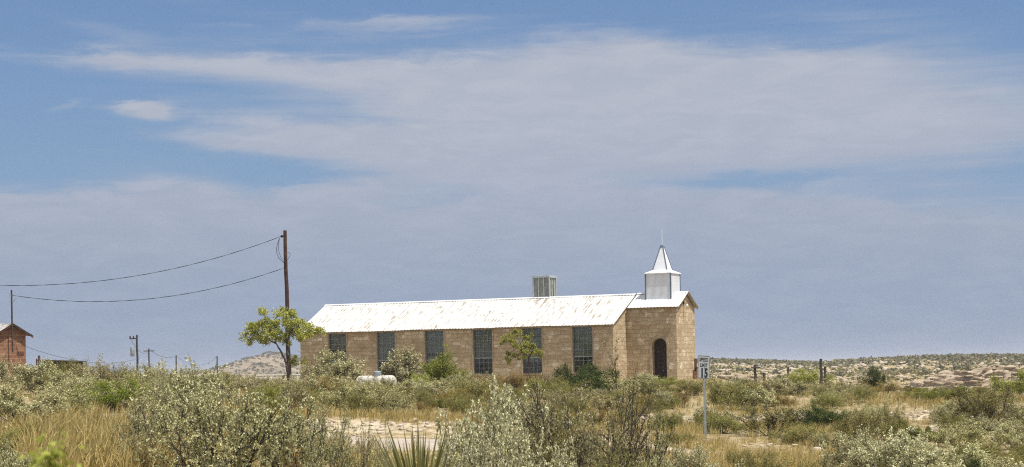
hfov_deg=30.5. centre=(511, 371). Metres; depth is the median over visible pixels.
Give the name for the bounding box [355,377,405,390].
silver shrub
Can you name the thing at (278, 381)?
grey shrub
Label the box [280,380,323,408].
grey shrub
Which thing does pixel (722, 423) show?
olive shrub
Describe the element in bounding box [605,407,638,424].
olive shrub
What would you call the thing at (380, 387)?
olive shrub
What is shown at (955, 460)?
olive shrub
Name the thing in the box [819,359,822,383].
utility pole
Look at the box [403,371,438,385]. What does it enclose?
yellow green shrub
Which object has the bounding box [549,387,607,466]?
silver shrub
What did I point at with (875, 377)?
dark green shrub
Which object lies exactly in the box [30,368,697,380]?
plain scrub
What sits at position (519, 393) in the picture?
olive shrub
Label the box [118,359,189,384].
grey shrub
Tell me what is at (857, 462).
silver shrub
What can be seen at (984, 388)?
olive shrub
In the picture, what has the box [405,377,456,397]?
silver shrub
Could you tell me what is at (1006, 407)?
silver shrub
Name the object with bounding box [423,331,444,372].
window
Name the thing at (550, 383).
olive shrub
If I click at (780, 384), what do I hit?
grey shrub
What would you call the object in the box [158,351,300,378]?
hill
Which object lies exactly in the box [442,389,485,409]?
olive shrub
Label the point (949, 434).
grey shrub
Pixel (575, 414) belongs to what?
rusty shrub
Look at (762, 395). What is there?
silver shrub
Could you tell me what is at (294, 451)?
dead plant
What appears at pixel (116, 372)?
olive shrub
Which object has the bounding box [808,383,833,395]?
grey shrub
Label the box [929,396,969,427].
grey shrub
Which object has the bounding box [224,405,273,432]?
olive shrub
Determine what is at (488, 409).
olive shrub
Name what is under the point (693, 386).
olive shrub
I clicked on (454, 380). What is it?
grey shrub
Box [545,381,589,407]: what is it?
grey shrub
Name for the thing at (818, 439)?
grey shrub
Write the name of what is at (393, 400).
grey shrub
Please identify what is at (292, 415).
olive shrub
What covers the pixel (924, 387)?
grey shrub
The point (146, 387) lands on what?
grey shrub
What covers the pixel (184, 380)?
silver shrub
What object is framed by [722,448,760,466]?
olive shrub
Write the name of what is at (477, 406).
rusty shrub
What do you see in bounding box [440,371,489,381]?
grey shrub
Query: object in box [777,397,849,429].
dark green shrub
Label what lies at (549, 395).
grey shrub
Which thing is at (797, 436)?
olive shrub
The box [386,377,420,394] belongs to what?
silver shrub
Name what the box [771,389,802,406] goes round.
rusty shrub
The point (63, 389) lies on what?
grey shrub
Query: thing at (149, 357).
utility pole
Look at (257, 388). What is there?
olive shrub
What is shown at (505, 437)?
silver shrub
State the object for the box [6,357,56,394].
silver shrub
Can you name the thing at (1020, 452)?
olive shrub
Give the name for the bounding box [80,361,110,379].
grey shrub
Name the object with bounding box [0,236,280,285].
power line
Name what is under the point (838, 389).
grey shrub
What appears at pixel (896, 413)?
olive shrub
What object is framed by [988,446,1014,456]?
olive shrub
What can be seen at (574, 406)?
olive shrub
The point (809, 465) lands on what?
olive shrub
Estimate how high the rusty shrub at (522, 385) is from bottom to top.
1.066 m
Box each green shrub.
[67,375,151,412]
[218,379,235,390]
[257,382,283,414]
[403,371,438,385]
[419,344,469,388]
[526,379,547,391]
[542,358,592,386]
[564,365,615,395]
[579,361,626,381]
[610,376,638,389]
[655,376,684,386]
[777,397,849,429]
[787,366,836,391]
[856,363,886,388]
[902,386,946,401]
[935,385,974,399]
[961,454,988,466]
[987,367,1023,400]
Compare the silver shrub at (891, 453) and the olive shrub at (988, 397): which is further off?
the olive shrub at (988, 397)
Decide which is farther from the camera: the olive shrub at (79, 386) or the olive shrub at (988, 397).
the olive shrub at (988, 397)
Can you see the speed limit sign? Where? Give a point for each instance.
(703, 367)
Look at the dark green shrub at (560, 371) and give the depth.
91.62 m
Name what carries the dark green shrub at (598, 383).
on the ground at (396, 432)
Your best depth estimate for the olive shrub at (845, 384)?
95.82 m
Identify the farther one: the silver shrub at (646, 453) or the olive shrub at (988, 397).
the olive shrub at (988, 397)
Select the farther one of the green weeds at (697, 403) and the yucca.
the green weeds at (697, 403)
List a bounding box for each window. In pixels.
[327,333,347,377]
[375,332,395,374]
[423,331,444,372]
[471,329,493,375]
[521,328,543,374]
[571,327,593,373]
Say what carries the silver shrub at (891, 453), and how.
on the ground at (396, 432)
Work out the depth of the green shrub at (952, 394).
84.80 m
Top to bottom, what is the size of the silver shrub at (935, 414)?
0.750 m
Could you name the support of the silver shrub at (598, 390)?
on the ground at (396, 432)
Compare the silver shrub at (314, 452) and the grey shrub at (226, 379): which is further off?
the grey shrub at (226, 379)
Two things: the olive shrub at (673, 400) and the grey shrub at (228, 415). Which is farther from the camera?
the olive shrub at (673, 400)
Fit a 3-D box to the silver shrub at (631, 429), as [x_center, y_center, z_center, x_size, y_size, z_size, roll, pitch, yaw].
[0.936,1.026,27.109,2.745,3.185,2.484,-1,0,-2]
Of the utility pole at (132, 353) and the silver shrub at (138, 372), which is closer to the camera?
the silver shrub at (138, 372)
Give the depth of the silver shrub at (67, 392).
56.49 m
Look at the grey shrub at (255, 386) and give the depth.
72.28 m
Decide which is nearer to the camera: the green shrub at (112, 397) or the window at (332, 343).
the green shrub at (112, 397)
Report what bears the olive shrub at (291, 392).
on the ground at (396, 432)
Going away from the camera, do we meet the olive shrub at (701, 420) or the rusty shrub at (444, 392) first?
the olive shrub at (701, 420)
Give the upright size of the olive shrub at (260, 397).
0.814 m
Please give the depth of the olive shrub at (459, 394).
71.40 m
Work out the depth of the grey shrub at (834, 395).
80.74 m
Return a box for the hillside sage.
[697,353,1016,389]
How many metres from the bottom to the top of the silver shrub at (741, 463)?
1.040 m
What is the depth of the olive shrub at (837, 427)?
62.07 m
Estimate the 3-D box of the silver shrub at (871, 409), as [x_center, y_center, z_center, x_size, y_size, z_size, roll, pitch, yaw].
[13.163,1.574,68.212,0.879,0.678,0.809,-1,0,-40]
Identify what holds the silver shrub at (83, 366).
on the ground at (396, 432)
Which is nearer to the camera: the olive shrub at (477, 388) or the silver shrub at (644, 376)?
the olive shrub at (477, 388)
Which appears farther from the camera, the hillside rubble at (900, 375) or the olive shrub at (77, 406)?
the hillside rubble at (900, 375)
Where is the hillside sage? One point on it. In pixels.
(892, 374)
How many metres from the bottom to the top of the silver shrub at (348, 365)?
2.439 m
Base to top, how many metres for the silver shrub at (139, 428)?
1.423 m
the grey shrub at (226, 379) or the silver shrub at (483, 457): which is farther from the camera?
the grey shrub at (226, 379)
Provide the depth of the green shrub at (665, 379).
93.89 m
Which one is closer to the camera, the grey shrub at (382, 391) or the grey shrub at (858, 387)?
the grey shrub at (382, 391)
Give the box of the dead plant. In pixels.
[279,420,339,466]
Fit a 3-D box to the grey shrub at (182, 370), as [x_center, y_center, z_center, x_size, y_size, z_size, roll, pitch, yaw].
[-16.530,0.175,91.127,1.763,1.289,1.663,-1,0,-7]
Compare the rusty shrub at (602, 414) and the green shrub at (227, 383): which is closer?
the rusty shrub at (602, 414)
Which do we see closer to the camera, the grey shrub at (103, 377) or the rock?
the rock
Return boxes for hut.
[36,356,85,371]
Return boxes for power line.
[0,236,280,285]
[12,268,282,301]
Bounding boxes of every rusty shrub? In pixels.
[305,376,341,392]
[414,402,427,411]
[431,387,458,398]
[433,384,474,400]
[463,401,487,413]
[467,369,526,390]
[481,386,499,400]
[512,374,542,390]
[571,409,585,422]
[593,408,622,426]
[605,404,649,418]
[634,391,656,408]
[673,389,696,406]
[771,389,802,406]
[858,378,905,395]
[894,393,907,401]
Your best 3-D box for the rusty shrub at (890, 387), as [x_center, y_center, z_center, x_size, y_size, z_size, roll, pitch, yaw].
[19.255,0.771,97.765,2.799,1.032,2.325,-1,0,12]
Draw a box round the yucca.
[354,416,486,466]
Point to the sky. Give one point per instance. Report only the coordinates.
(829, 180)
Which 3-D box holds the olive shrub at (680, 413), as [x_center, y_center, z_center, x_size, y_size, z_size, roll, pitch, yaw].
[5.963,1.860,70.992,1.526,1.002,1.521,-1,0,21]
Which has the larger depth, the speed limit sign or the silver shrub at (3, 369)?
the silver shrub at (3, 369)
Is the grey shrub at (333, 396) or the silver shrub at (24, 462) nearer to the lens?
the silver shrub at (24, 462)
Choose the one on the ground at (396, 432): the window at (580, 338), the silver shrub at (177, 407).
the silver shrub at (177, 407)
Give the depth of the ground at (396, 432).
74.06 m
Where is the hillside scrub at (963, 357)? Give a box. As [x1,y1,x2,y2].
[697,352,1023,390]
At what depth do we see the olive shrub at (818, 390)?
90.47 m
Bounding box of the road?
[0,413,596,463]
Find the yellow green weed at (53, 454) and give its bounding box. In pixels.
[19,426,85,466]
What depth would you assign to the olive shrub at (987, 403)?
63.75 m
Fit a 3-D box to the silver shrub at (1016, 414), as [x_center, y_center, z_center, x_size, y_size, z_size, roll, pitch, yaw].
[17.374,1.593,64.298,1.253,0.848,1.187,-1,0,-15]
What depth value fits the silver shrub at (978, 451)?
41.03 m
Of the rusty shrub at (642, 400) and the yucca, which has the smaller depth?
the yucca
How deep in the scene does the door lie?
109.40 m
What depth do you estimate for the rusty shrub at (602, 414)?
62.77 m
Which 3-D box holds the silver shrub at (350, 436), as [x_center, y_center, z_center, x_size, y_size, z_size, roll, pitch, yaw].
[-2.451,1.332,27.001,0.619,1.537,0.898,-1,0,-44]
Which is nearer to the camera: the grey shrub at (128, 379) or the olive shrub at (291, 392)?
the olive shrub at (291, 392)
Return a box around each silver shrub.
[0,353,21,386]
[0,377,68,423]
[0,437,58,466]
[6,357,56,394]
[37,366,83,400]
[44,403,71,416]
[61,376,106,404]
[65,368,117,394]
[71,360,92,374]
[108,390,196,466]
[118,355,340,466]
[127,364,153,376]
[140,381,173,402]
[153,355,169,412]
[163,364,225,401]
[165,393,216,425]
[197,378,235,396]
[213,389,239,406]
[236,373,267,390]
[237,385,324,466]
[267,395,356,466]
[282,374,302,382]
[283,377,324,392]
[298,345,367,382]
[300,361,336,381]
[314,373,345,381]
[329,412,359,466]
[348,399,376,466]
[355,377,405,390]
[368,412,399,466]
[379,343,459,385]
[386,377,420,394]
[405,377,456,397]
[434,398,559,466]
[435,411,505,466]
[449,373,571,466]
[491,425,577,466]
[510,338,669,466]
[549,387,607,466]
[592,387,606,396]
[605,385,685,466]
[625,436,682,466]
[631,370,658,382]
[645,389,672,408]
[663,442,718,466]
[680,400,736,425]
[721,378,742,387]
[733,456,752,466]
[737,385,783,410]
[789,385,808,395]
[818,424,882,466]
[827,438,881,466]
[849,423,964,466]
[865,407,885,420]
[928,407,948,422]
[929,400,965,422]
[933,438,996,466]
[967,412,999,433]
[978,418,1023,449]
[988,453,1023,466]
[995,398,1023,418]
[999,406,1023,422]
[1004,417,1023,441]
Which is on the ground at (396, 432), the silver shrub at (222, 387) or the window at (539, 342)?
the silver shrub at (222, 387)
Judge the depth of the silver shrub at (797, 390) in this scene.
94.55 m
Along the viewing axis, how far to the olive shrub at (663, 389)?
85.76 m
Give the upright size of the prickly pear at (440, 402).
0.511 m
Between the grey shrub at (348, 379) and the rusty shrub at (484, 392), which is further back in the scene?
the grey shrub at (348, 379)
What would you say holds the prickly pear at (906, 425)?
on the ground at (396, 432)
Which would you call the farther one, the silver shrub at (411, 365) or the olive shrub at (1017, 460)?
the silver shrub at (411, 365)
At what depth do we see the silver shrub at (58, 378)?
64.47 m
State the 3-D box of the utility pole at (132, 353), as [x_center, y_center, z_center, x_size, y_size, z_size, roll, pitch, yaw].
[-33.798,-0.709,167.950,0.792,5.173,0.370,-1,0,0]
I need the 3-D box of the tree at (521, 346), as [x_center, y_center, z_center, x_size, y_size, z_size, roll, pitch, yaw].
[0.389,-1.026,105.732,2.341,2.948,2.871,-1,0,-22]
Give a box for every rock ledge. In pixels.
[717,374,762,382]
[899,364,1023,390]
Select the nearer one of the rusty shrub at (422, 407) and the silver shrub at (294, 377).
the rusty shrub at (422, 407)
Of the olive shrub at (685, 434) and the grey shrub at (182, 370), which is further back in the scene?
the grey shrub at (182, 370)
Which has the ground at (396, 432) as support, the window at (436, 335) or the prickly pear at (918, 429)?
the prickly pear at (918, 429)
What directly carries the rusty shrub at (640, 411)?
on the ground at (396, 432)
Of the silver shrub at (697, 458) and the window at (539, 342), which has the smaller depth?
the silver shrub at (697, 458)
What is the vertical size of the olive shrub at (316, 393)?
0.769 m
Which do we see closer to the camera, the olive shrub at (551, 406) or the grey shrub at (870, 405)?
the grey shrub at (870, 405)
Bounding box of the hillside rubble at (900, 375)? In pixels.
[697,357,1022,386]
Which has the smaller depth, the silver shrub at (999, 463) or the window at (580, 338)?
the silver shrub at (999, 463)
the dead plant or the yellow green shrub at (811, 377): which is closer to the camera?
the dead plant
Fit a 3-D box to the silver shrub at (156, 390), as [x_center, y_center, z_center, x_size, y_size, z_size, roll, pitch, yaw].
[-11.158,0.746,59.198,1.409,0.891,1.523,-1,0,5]
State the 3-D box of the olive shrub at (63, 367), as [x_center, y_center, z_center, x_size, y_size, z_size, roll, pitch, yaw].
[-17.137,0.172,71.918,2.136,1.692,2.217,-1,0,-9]
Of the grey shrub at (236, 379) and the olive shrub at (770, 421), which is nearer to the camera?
the olive shrub at (770, 421)
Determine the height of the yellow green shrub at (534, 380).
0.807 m
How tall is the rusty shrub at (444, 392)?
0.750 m
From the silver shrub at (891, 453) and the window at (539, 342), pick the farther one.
the window at (539, 342)
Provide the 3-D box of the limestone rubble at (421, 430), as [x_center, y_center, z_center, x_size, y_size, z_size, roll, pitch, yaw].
[0.439,1.400,68.032,56.474,2.526,63.991,-1,0,0]
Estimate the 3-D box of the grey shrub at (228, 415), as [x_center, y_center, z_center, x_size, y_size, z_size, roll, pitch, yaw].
[-6.675,1.250,43.678,1.564,1.061,1.537,-1,0,6]
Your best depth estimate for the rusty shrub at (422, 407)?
66.67 m
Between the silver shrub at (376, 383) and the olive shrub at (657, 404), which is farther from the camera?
the silver shrub at (376, 383)
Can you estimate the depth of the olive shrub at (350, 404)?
59.09 m
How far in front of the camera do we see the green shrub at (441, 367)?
94.60 m
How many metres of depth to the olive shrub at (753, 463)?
41.87 m
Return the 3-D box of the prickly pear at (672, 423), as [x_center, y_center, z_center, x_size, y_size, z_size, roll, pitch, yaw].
[5.208,1.908,65.089,1.018,0.543,1.102,-1,0,22]
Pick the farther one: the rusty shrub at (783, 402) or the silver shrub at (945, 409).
the rusty shrub at (783, 402)
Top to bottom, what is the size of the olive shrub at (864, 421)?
1.573 m
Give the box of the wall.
[252,374,300,382]
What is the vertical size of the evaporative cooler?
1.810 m
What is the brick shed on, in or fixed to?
on the ground at (396, 432)
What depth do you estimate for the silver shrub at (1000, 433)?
55.95 m
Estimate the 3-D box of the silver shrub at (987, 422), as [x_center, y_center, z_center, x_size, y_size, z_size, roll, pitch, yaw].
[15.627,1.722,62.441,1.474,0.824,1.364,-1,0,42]
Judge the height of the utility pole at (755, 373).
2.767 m
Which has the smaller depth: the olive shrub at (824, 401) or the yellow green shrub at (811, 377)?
the olive shrub at (824, 401)
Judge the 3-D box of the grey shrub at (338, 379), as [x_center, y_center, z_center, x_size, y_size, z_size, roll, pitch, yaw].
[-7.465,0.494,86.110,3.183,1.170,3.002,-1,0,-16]
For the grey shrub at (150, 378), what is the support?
on the ground at (396, 432)
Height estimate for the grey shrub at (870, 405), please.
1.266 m
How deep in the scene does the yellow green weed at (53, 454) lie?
3.59 m
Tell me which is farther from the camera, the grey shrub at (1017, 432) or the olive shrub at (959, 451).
the grey shrub at (1017, 432)
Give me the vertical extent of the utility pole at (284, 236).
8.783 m
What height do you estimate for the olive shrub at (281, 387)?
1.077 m
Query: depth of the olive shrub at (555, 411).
57.59 m
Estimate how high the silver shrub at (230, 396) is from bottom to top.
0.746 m
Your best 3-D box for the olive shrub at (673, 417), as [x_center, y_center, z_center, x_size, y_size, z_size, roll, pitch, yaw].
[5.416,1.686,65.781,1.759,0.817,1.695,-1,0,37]
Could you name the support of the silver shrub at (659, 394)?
on the ground at (396, 432)
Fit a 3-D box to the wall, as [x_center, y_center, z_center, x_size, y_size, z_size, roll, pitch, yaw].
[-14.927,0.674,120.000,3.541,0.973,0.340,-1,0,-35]
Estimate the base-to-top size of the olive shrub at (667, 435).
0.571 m
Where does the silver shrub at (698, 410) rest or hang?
on the ground at (396, 432)
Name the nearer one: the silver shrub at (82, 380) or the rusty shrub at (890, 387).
the silver shrub at (82, 380)
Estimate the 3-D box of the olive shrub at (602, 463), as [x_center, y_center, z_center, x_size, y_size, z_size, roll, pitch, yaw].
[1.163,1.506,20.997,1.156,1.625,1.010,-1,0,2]
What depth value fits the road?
50.47 m
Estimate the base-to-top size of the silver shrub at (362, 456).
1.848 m
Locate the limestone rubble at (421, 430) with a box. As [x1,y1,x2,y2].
[238,394,1018,451]
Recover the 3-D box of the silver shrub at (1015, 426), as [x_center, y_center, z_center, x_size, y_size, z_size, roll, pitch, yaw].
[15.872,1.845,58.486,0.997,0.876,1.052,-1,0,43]
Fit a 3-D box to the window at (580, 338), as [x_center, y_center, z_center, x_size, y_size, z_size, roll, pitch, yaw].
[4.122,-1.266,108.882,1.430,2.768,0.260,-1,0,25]
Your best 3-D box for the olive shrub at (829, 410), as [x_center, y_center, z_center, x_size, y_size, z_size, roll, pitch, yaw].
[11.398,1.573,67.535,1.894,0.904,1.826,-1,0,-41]
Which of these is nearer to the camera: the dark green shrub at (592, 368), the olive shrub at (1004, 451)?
the olive shrub at (1004, 451)
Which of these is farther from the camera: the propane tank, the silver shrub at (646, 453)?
the propane tank
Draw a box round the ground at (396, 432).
[0,354,1023,466]
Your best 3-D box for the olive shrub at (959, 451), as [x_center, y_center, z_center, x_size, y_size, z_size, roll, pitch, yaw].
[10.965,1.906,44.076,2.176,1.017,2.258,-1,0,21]
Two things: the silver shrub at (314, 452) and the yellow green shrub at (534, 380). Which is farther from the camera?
the yellow green shrub at (534, 380)
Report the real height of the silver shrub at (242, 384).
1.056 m
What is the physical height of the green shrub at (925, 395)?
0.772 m
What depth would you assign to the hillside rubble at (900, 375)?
374.18 m
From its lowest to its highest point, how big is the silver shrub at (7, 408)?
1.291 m
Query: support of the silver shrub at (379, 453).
on the ground at (396, 432)
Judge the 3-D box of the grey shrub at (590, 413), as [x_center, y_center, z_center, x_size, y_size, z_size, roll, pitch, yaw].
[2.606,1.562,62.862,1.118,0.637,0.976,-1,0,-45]
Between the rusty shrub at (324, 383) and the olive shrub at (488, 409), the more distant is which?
the rusty shrub at (324, 383)
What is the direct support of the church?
on the ground at (396, 432)
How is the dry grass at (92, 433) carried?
on the ground at (396, 432)
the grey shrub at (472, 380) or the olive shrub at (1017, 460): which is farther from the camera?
the grey shrub at (472, 380)
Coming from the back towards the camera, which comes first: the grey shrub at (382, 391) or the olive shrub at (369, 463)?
the grey shrub at (382, 391)
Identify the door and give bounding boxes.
[655,338,666,378]
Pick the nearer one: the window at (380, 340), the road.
the road
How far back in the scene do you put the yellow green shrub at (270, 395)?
55.81 m
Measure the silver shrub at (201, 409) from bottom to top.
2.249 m
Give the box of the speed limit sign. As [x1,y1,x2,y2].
[694,355,709,440]
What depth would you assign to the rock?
63.44 m
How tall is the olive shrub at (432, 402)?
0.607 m
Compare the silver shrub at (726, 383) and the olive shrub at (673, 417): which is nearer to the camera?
the olive shrub at (673, 417)
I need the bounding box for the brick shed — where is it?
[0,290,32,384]
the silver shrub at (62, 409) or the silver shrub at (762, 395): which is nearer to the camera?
the silver shrub at (62, 409)
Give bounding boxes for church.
[300,233,698,381]
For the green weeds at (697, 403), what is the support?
on the ground at (396, 432)
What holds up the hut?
on the ground at (396, 432)
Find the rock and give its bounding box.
[929,425,938,431]
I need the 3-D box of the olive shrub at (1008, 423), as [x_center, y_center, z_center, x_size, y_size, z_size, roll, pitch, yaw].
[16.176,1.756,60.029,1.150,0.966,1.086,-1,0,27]
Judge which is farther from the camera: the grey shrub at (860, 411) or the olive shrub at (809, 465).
the grey shrub at (860, 411)
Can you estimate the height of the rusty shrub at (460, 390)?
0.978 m
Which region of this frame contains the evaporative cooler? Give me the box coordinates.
[532,275,556,296]
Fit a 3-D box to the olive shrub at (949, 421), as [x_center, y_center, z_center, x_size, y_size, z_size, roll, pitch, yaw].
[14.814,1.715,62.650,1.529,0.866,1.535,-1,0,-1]
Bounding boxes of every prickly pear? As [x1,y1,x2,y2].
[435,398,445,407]
[647,419,677,431]
[881,419,911,436]
[909,426,938,441]
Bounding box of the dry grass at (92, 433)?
[0,375,1023,466]
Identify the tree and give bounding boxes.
[237,306,325,377]
[499,327,543,379]
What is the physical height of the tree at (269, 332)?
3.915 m
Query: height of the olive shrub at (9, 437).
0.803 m
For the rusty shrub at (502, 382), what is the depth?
91.76 m
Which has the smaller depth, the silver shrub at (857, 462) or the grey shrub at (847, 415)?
the silver shrub at (857, 462)
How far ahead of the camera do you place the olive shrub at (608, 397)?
80.14 m
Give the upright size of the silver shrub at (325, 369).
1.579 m
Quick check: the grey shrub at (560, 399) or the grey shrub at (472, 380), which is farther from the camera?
the grey shrub at (472, 380)
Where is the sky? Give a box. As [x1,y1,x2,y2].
[0,0,1023,374]
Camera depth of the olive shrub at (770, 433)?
61.00 m
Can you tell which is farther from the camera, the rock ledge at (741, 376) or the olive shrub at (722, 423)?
the rock ledge at (741, 376)
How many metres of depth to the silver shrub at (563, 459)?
20.86 m
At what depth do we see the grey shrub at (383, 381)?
78.76 m
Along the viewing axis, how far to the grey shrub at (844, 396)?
81.84 m
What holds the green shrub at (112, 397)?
on the ground at (396, 432)
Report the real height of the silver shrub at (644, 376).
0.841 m
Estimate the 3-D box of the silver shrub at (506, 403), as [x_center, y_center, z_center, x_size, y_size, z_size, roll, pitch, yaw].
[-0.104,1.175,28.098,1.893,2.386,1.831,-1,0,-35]
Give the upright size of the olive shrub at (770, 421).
1.409 m
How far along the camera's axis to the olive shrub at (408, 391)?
72.28 m
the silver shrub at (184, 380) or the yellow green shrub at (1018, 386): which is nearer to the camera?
the silver shrub at (184, 380)
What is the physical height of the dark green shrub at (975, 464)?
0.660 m
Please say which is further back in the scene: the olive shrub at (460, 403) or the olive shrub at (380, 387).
the olive shrub at (380, 387)
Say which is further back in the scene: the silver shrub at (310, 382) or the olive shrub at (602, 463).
the silver shrub at (310, 382)
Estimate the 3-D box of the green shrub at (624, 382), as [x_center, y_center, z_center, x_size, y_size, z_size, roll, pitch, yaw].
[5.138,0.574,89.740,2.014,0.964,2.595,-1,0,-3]
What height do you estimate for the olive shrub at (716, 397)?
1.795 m
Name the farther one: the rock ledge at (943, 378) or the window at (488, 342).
the rock ledge at (943, 378)
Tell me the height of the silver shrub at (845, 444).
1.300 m
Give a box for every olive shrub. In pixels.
[0,417,51,457]
[39,357,90,385]
[68,399,89,415]
[75,381,100,395]
[100,362,140,388]
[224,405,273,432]
[246,386,272,397]
[247,386,282,404]
[248,377,318,396]
[271,382,318,404]
[273,408,304,426]
[309,387,324,405]
[331,434,391,466]
[338,391,385,411]
[366,379,394,390]
[377,384,419,405]
[415,387,435,404]
[418,397,439,409]
[435,392,470,408]
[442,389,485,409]
[443,392,489,413]
[445,378,510,398]
[484,397,521,410]
[505,410,576,466]
[513,389,529,399]
[529,400,563,422]
[533,374,590,396]
[541,400,561,412]
[542,379,582,398]
[555,395,596,414]
[558,413,584,425]
[590,433,653,466]
[601,391,623,401]
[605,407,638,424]
[620,398,641,408]
[631,376,681,397]
[640,409,689,425]
[642,396,670,412]
[655,409,685,421]
[655,430,688,446]
[663,392,684,408]
[665,377,709,394]
[680,433,697,440]
[691,409,717,427]
[692,412,748,433]
[695,373,769,410]
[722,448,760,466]
[724,398,800,435]
[732,446,779,466]
[756,421,829,444]
[763,454,836,466]
[767,429,780,439]
[805,390,844,407]
[807,403,848,423]
[810,375,869,396]
[810,388,823,397]
[822,401,911,447]
[828,419,851,433]
[852,383,881,401]
[880,402,908,424]
[903,386,913,393]
[928,449,962,466]
[934,432,1022,462]
[935,412,977,432]
[936,370,1023,430]
[969,392,1008,408]
[972,386,991,394]
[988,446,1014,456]
[1002,417,1018,434]
[1005,449,1023,466]
[1011,441,1023,459]
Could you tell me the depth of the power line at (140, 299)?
103.51 m
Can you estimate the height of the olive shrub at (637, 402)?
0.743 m
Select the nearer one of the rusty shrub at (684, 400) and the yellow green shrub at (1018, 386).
the rusty shrub at (684, 400)
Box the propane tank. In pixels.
[356,371,396,385]
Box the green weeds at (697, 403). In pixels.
[0,377,1023,466]
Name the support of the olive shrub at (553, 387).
on the ground at (396, 432)
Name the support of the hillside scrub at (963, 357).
on the ground at (396, 432)
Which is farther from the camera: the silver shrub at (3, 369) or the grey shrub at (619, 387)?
the grey shrub at (619, 387)
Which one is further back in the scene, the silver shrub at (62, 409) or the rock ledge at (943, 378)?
the rock ledge at (943, 378)
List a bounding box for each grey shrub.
[32,380,99,413]
[60,353,123,389]
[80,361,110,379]
[95,388,126,407]
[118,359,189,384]
[118,381,175,413]
[119,369,170,388]
[129,379,157,398]
[136,368,188,389]
[159,364,188,378]
[192,408,260,437]
[215,371,240,391]
[219,366,255,387]
[244,375,292,394]
[258,374,311,394]
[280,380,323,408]
[317,378,390,409]
[318,370,376,391]
[330,371,360,383]
[363,381,414,413]
[366,374,403,389]
[372,390,418,413]
[435,370,468,393]
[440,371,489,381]
[453,377,477,388]
[507,399,531,414]
[540,386,562,400]
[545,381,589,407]
[573,386,593,401]
[576,411,603,424]
[588,387,639,411]
[599,370,664,395]
[748,376,817,395]
[806,430,841,449]
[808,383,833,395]
[810,387,841,404]
[820,389,857,405]
[827,383,849,394]
[831,409,858,420]
[844,384,877,397]
[849,404,888,431]
[852,397,891,417]
[916,412,989,445]
[919,383,952,399]
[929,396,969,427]
[992,412,1023,437]
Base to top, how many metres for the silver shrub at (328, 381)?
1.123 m
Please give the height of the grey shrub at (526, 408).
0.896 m
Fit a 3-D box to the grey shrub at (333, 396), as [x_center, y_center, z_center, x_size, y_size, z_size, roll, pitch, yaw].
[-5.539,0.799,62.328,2.422,1.185,2.115,-1,0,-41]
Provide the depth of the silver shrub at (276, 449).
26.95 m
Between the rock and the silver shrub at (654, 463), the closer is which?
the silver shrub at (654, 463)
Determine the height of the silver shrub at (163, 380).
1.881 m
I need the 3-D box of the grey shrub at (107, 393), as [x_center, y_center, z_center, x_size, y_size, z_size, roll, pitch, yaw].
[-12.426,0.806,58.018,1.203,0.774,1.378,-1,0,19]
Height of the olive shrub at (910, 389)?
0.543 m
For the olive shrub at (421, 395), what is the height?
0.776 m
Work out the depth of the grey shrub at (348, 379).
88.41 m
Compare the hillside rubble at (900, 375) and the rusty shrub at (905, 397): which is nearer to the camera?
the rusty shrub at (905, 397)
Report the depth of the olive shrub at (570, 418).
59.46 m
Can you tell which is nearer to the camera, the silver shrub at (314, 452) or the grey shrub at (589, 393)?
the silver shrub at (314, 452)
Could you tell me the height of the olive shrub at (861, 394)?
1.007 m
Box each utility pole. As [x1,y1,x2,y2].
[129,335,138,368]
[143,349,153,366]
[276,230,290,380]
[751,365,760,382]
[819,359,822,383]
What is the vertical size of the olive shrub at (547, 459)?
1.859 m
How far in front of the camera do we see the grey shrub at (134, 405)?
53.65 m
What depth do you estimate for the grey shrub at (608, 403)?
73.97 m

